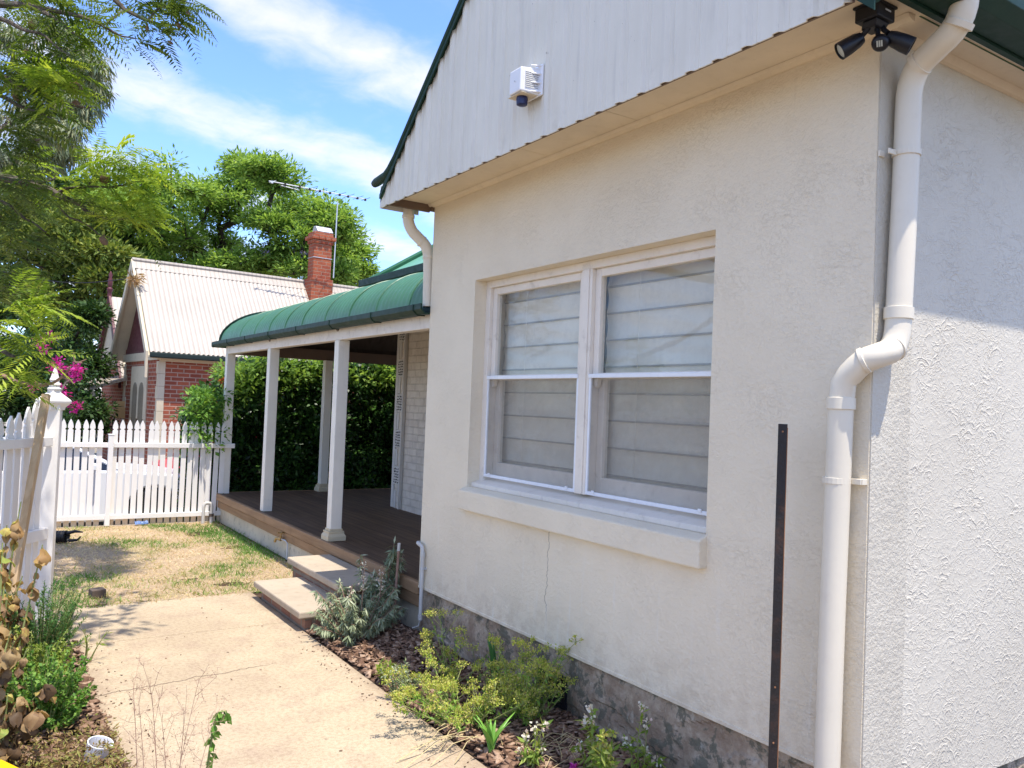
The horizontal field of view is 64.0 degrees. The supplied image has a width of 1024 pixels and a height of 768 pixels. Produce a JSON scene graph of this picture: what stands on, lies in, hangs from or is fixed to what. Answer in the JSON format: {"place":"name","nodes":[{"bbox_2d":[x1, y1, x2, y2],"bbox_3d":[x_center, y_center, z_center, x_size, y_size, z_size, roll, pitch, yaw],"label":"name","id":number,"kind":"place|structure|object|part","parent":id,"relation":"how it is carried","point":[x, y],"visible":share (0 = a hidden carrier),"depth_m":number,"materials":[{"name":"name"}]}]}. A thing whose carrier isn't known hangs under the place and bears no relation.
{"place":"outdoors","nodes":[
{"label":"outdoors","id":0,"kind":"place"},
{"bbox_2d":[3,390,176,526],"bbox_3d":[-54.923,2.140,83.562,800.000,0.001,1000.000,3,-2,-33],"label":"ground","id":1,"kind":"structure","parent":0,"point":[100,523],"depth_m":12.04,"materials":[{"name":"brown soil"}]},
{"bbox_2d":[13,308,102,441],"bbox_3d":[-7.690,0.349,13.947,1.391,3.353,2.990,3,-2,-33],"label":"bougainvillea","id":2,"kind":"object","parent":1,"relation":"on","point":[74,374],"visible":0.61,"depth_m":14.27,"materials":[{"name":"green plant"}]},
{"bbox_2d":[0,13,118,181],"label":"gum tree","id":3,"kind":"object","parent":1,"relation":"on","point":[61,157],"visible":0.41,"depth_m":14.12,"materials":[{"name":"green plant"}]},
{"bbox_2d":[0,296,125,448],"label":"dark leaved tree","id":4,"kind":"object","parent":1,"relation":"on","point":[95,312],"visible":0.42,"depth_m":18.49,"materials":[{"name":"green plant"}]},
{"bbox_2d":[0,177,147,374],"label":"olive green tree","id":5,"kind":"object","parent":1,"relation":"on","point":[98,253],"visible":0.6,"depth_m":22.65,"materials":[{"name":"green plant"}]},
{"bbox_2d":[0,140,150,389],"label":"spreading tree","id":6,"kind":"object","parent":1,"relation":"on","point":[8,315],"visible":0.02,"depth_m":29.02,"materials":[{"name":"green plant"}]},
{"bbox_2d":[0,437,185,522],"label":"parked car","id":7,"kind":"object","parent":1,"relation":"on","point":[103,487],"visible":0.12,"depth_m":10.88,"materials":[{"name":"white paint"}]},
{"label":"windows","id":8,"kind":"part","parent":7,"relation":"part of","materials":[{"name":"black glass"}]},
{"bbox_2d":[81,271,126,461],"bbox_3d":[-8.548,-0.304,22.297,5.950,5.060,4.300,3,-2,-37],"label":"gabled villa","id":9,"kind":"object","parent":1,"relation":"on","point":[114,388],"visible":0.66,"depth_m":21.29,"materials":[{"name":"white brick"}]},
{"bbox_2d":[44,144,384,286],"bbox_3d":[-10.768,-3.309,29.908,12.081,11.346,7.503,2,-2,-1],"label":"jacaranda tree","id":10,"kind":"object","parent":1,"relation":"on","point":[246,176],"visible":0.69,"depth_m":27.94,"materials":[{"name":"green plant"}]},
{"bbox_2d":[108,226,372,463],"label":"brick cottage","id":11,"kind":"structure","parent":1,"relation":"on","point":[174,320],"depth_m":18.25,"materials":[{"name":"metal"}]},
{"bbox_2d":[2,271,125,282],"bbox_3d":[-10.286,-2.573,19.000,0.024,0.561,4.240,2,-2,20],"label":"overhead wire","id":12,"kind":"object","parent":11,"relation":"attached to","point":[74,282],"visible":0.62,"depth_m":19.23,"materials":[{"name":"black plastic"}]},
{"bbox_2d":[115,401,124,417],"bbox_3d":[-9.155,0.602,19.200,0.240,0.400,0.030,3,-2,-33],"label":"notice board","id":13,"kind":"object","parent":11,"relation":"attached to","point":[121,413],"visible":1,"depth_m":19.19,"materials":[{"name":"brown wood"}]},
{"bbox_2d":[123,270,148,287],"bbox_3d":[-8.079,-2.240,17.579,0.557,0.441,0.473,1,-2,29],"label":"dry leaf bundle","id":14,"kind":"object","parent":11,"relation":"on","point":[136,281],"visible":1,"depth_m":17.58,"materials":[{"name":"beige plant"}]},
{"bbox_2d":[269,180,367,277],"bbox_3d":[-4.751,-3.713,19.816,2.544,2.068,0.816,3,-2,-33],"label":"television aerial","id":15,"kind":"object","parent":11,"relation":"attached to","point":[320,191],"visible":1,"depth_m":19.80,"materials":[{"name":"metal"}]},
{"bbox_2d":[152,457,328,472],"bbox_3d":[-4.412,1.569,14.933,4.100,1.226,1.820,3,-2,-33],"label":"parked car","id":16,"kind":"object","parent":1,"relation":"on","point":[166,463],"visible":0.01,"depth_m":14.06,"materials":[{"name":"white paint"}]},
{"bbox_2d":[170,355,395,521],"bbox_3d":[-3.010,0.784,12.279,4.191,2.978,2.626,3,-2,-33],"label":"vine hedge","id":17,"kind":"object","parent":1,"relation":"on","point":[368,447],"visible":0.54,"depth_m":11.80,"materials":[{"name":"green plant"}]},
{"bbox_2d":[52,519,292,610],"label":"lawn","id":18,"kind":"structure","parent":0,"point":[60,559],"depth_m":7.71,"materials":[{"name":"plant"}]},
{"bbox_2d":[55,530,82,542],"bbox_3d":[-4.660,1.588,8.542,0.354,0.147,0.128,2,-2,1],"label":"corrugated pipe","id":19,"kind":"object","parent":18,"relation":"on","point":[62,536],"visible":0.68,"depth_m":8.53,"materials":[{"name":"black plastic"}]},
{"bbox_2d":[88,587,105,598],"bbox_3d":[-3.225,1.626,6.372,0.105,0.072,0.093,4,-2,-45],"label":"wood block","id":20,"kind":"object","parent":18,"relation":"on","point":[100,592],"depth_m":6.34,"materials":[{"name":"wood"}]},
{"bbox_2d":[0,418,234,526],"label":"picket fence","id":21,"kind":"object","parent":18,"relation":"on","point":[153,445],"visible":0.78,"depth_m":9.96,"materials":[{"name":"white paint"}]},
{"bbox_2d":[135,520,148,524],"bbox_3d":[-4.471,1.675,9.891,0.153,0.047,0.071,3,-2,-33],"label":"plastic wrapper","id":22,"kind":"object","parent":18,"relation":"on","point":[141,522],"visible":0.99,"depth_m":9.89,"materials":[{"name":"blue plastic"}]},
{"bbox_2d":[201,501,213,523],"bbox_3d":[-3.812,1.618,10.268,0.149,0.291,0.060,3,-2,-33],"label":"standpipe","id":23,"kind":"object","parent":18,"relation":"on","point":[211,514],"visible":0.94,"depth_m":10.26,"materials":[{"name":"white metal"}]},
{"bbox_2d":[0,0,458,390],"label":"sky","id":24,"kind":"structure","parent":0,"point":[334,85],"materials":[{"name":"blue"}]},
{"bbox_2d":[11,592,486,767],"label":"concrete path","id":25,"kind":"structure","parent":0,"point":[311,712],"depth_m":4.42,"materials":[{"name":"beige concrete"}]},
{"bbox_2d":[8,394,50,598],"bbox_3d":[-3.112,0.915,5.220,0.051,1.714,0.560,3,-2,-10],"label":"timber batten","id":26,"kind":"object","parent":25,"relation":"on","point":[24,521],"visible":0.71,"depth_m":5.29,"materials":[{"name":"brown wood"}]},
{"bbox_2d":[0,368,71,619],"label":"picket gate fence","id":27,"kind":"object","parent":25,"relation":"on","point":[42,526],"visible":0.66,"depth_m":5.59,"materials":[{"name":"white paint"}]},
{"bbox_2d":[63,626,111,661],"bbox_3d":[-2.493,1.523,4.803,0.256,0.237,0.232,3,-2,-16],"label":"thin weed","id":28,"kind":"object","parent":25,"relation":"on","point":[87,649],"visible":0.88,"depth_m":4.80,"materials":[{"name":"green plant"}]},
{"bbox_2d":[204,710,231,767],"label":"drooping plant","id":29,"kind":"object","parent":25,"relation":"on","point":[214,734],"visible":0.94,"depth_m":2.72,"materials":[{"name":"green plant"}]},
{"bbox_2d":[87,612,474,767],"bbox_3d":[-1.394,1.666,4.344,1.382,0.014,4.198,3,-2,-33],"label":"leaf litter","id":30,"kind":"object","parent":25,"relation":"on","point":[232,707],"visible":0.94,"depth_m":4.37,"materials":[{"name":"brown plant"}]},
{"bbox_2d":[396,723,622,767],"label":"fallen straw","id":31,"kind":"object","parent":25,"relation":"on","point":[448,736],"visible":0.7,"depth_m":3.80,"materials":[{"name":"beige plant"}]},
{"bbox_2d":[17,522,483,767],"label":"garden soil","id":32,"kind":"structure","parent":0,"point":[258,594],"depth_m":5.34,"materials":[{"name":"brown soil"}]},
{"bbox_2d":[9,657,100,747],"bbox_3d":[-2.417,1.515,0.079,4.995,0.048,8.790,3,-2,-33],"label":"flower bed","id":33,"kind":"object","parent":32,"relation":"on","point":[46,738],"visible":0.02,"depth_m":3.84,"materials":[{"name":"soil"}]},
{"bbox_2d":[0,502,56,763],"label":"wilted plant","id":34,"kind":"object","parent":33,"relation":"on","point":[22,720],"visible":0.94,"depth_m":3.77,"materials":[{"name":"brown plant"}]},
{"bbox_2d":[11,625,76,682],"bbox_3d":[-2.479,1.457,4.250,0.399,0.343,0.424,3,-2,-33],"label":"lime herb","id":35,"kind":"object","parent":33,"relation":"on","point":[39,653],"visible":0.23,"depth_m":4.30,"materials":[{"name":"green plant"}]},
{"bbox_2d":[1,576,91,661],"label":"rosemary bush","id":36,"kind":"object","parent":33,"relation":"on","point":[55,628],"visible":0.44,"depth_m":4.73,"materials":[{"name":"green plant"}]},
{"bbox_2d":[2,645,97,731],"bbox_3d":[-2.187,1.438,3.848,0.439,0.380,0.448,3,-2,-33],"label":"leafy bush","id":37,"kind":"object","parent":33,"relation":"on","point":[59,709],"visible":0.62,"depth_m":3.81,"materials":[{"name":"green plant"}]},
{"bbox_2d":[6,713,135,767],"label":"ground cover","id":38,"kind":"object","parent":33,"relation":"on","point":[95,760],"visible":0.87,"depth_m":3.50,"materials":[{"name":"green plant"}]},
{"bbox_2d":[116,655,229,767],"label":"dried seed stems","id":39,"kind":"object","parent":33,"relation":"on","point":[181,751],"visible":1,"depth_m":2.61,"materials":[{"name":"brown plant"}]},
{"bbox_2d":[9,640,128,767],"bbox_3d":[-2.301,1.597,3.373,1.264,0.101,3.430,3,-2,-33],"label":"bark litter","id":40,"kind":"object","parent":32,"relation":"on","point":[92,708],"visible":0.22,"depth_m":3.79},
{"bbox_2d":[0,760,17,767],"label":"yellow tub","id":41,"kind":"object","parent":40,"relation":"on","point":[4,764],"visible":1,"depth_m":3.19,"materials":[{"name":"plastic"}]},
{"bbox_2d":[84,735,113,764],"bbox_3d":[-1.799,1.603,3.566,0.115,0.118,0.113,3,-2,-33],"label":"white tub","id":42,"kind":"object","parent":40,"relation":"on","point":[91,740],"visible":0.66,"depth_m":3.56,"materials":[{"name":"plastic"}]},
{"bbox_2d":[0,0,225,412],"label":"overhanging jacaranda","id":43,"kind":"object","parent":32,"relation":"on","point":[45,74],"visible":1,"depth_m":6.37,"materials":[{"name":"green plant"}]},
{"bbox_2d":[56,521,219,527],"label":"lawn kerb","id":44,"kind":"structure","parent":32,"relation":"on","point":[130,524],"depth_m":9.88,"materials":[{"name":"concrete"}]},
{"bbox_2d":[274,532,287,559],"bbox_3d":[-2.316,1.612,8.200,0.213,0.263,0.070,1,-2,32],"label":"garden tap","id":45,"kind":"object","parent":32,"relation":"on","point":[280,538],"visible":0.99,"depth_m":8.19,"materials":[{"name":"metal"}]},
{"bbox_2d":[254,554,383,631],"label":"garden steps","id":46,"kind":"structure","parent":32,"relation":"on","point":[292,600],"depth_m":6.28,"materials":[{"name":"concrete"}]},
{"bbox_2d":[211,272,429,630],"bbox_3d":[0.344,0.561,9.986,6.432,3.072,6.056,3,-2,-33],"label":"verandah","id":47,"kind":"object","parent":32,"relation":"on","point":[342,330],"visible":0.59,"depth_m":8.33,"materials":[{"name":"green metal"}]},
{"bbox_2d":[305,614,663,767],"bbox_3d":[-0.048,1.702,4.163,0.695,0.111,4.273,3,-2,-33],"label":"bark mulch","id":48,"kind":"object","parent":32,"relation":"on","point":[405,638],"visible":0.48,"depth_m":4.21,"materials":[{"name":"brown wood"}]},
{"bbox_2d":[306,561,407,646],"bbox_3d":[-1.046,1.470,5.489,0.614,0.573,0.652,2,-2,14],"label":"sage bush","id":49,"kind":"object","parent":48,"relation":"on","point":[351,625],"visible":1,"depth_m":5.47,"materials":[{"name":"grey plant"}]},
{"bbox_2d":[354,535,405,617],"bbox_3d":[-0.940,1.420,5.904,0.426,0.659,0.402,3,-2,-33],"label":"sage bush","id":50,"kind":"object","parent":48,"relation":"on","point":[391,571],"visible":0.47,"depth_m":5.89,"materials":[{"name":"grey plant"}]},
{"bbox_2d":[373,658,394,682],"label":"bronze weed","id":51,"kind":"object","parent":48,"relation":"on","point":[379,666],"visible":0.57,"depth_m":4.67,"materials":[{"name":"green plant"}]},
{"bbox_2d":[393,543,400,623],"bbox_3d":[-0.825,1.485,5.838,0.033,0.700,0.022,3,-2,-11],"label":"garden stake","id":52,"kind":"object","parent":48,"relation":"on","point":[397,564],"visible":0.63,"depth_m":5.84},
{"bbox_2d":[379,657,422,701],"bbox_3d":[-0.594,1.600,4.415,0.245,0.215,0.242,3,-2,-9],"label":"grey herb","id":53,"kind":"object","parent":48,"relation":"on","point":[393,683],"visible":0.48,"depth_m":4.40,"materials":[{"name":"green plant"}]},
{"bbox_2d":[414,607,505,687],"bbox_3d":[-0.321,1.481,4.612,0.480,0.484,0.431,3,-2,-33],"label":"parsley","id":54,"kind":"object","parent":48,"relation":"on","point":[446,652],"visible":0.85,"depth_m":4.58,"materials":[{"name":"green plant"}]},
{"bbox_2d":[379,645,541,732],"bbox_3d":[-0.258,1.548,4.097,0.803,0.340,0.807,2,-2,-7],"label":"parsley","id":55,"kind":"object","parent":48,"relation":"on","point":[443,711],"visible":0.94,"depth_m":4.05,"materials":[{"name":"green plant"}]},
{"bbox_2d":[473,712,514,752],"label":"strappy plant","id":56,"kind":"object","parent":48,"relation":"on","point":[491,734],"visible":0.94,"depth_m":3.76,"materials":[{"name":"green plant"}]},
{"bbox_2d":[487,639,500,677],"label":"strappy plant","id":57,"kind":"object","parent":48,"relation":"on","point":[492,654],"visible":0.31,"depth_m":4.49,"materials":[{"name":"green plant"}]},
{"bbox_2d":[483,632,583,725],"bbox_3d":[0.097,1.485,4.206,0.479,0.498,0.529,3,-2,-33],"label":"parsley","id":58,"kind":"object","parent":48,"relation":"on","point":[517,681],"visible":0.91,"depth_m":4.14,"materials":[{"name":"green plant"}]},
{"bbox_2d":[514,717,553,767],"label":"snapdragon","id":59,"kind":"object","parent":48,"relation":"in","point":[530,760],"visible":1,"depth_m":3.63,"materials":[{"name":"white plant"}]},
{"bbox_2d":[569,762,578,767],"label":"magenta blossom","id":60,"kind":"object","parent":48,"relation":"on","point":[572,765],"visible":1,"depth_m":3.60,"materials":[{"name":"purple plant"}]},
{"bbox_2d":[570,702,610,767],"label":"snapdragon","id":61,"kind":"object","parent":48,"relation":"in","point":[590,735],"visible":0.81,"depth_m":3.59,"materials":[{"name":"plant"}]},
{"bbox_2d":[588,727,620,767],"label":"snapdragon","id":62,"kind":"object","parent":48,"relation":"in","point":[605,758],"visible":1,"depth_m":3.38,"materials":[{"name":"green plant"}]},
{"bbox_2d":[619,701,666,767],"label":"snapdragon","id":63,"kind":"object","parent":48,"relation":"on","point":[631,748],"visible":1,"depth_m":3.56,"materials":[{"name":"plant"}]},
{"bbox_2d":[768,424,787,767],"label":"steel post","id":64,"kind":"object","parent":48,"relation":"on","point":[775,681],"visible":1,"depth_m":2.99,"materials":[{"name":"black metal"}]},
{"bbox_2d":[358,0,1023,767],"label":"stucco house","id":65,"kind":"structure","parent":32,"relation":"on","point":[676,262],"depth_m":3.44,"materials":[{"name":"white paint"}]},
{"bbox_2d":[412,541,426,629],"bbox_3d":[-0.633,1.403,5.696,0.097,0.618,0.184,2,-2,3],"label":"conduit pipe","id":66,"kind":"object","parent":65,"relation":"attached to","point":[422,569],"visible":0.96,"depth_m":5.61,"materials":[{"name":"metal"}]},
{"bbox_2d":[508,64,543,106],"bbox_3d":[0.054,-1.486,4.098,0.114,0.198,0.196,3,-2,-33],"label":"alarm siren","id":67,"kind":"object","parent":65,"relation":"attached to","point":[526,85],"visible":1,"depth_m":4.05,"materials":[{"name":"white plastic"}]},
{"bbox_2d":[471,235,715,533],"bbox_3d":[0.446,-0.005,4.478,0.290,1.500,2.400,3,-2,-33],"label":"window","id":68,"kind":"structure","parent":65,"relation":"in","point":[600,402],"depth_m":4.37,"materials":[{"name":"white paint"}]},
{"bbox_2d":[834,0,916,59],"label":"security light","id":69,"kind":"object","parent":65,"relation":"attached to","point":[877,20],"visible":0.99,"depth_m":2.76,"materials":[{"name":"black plastic"}]}
]}

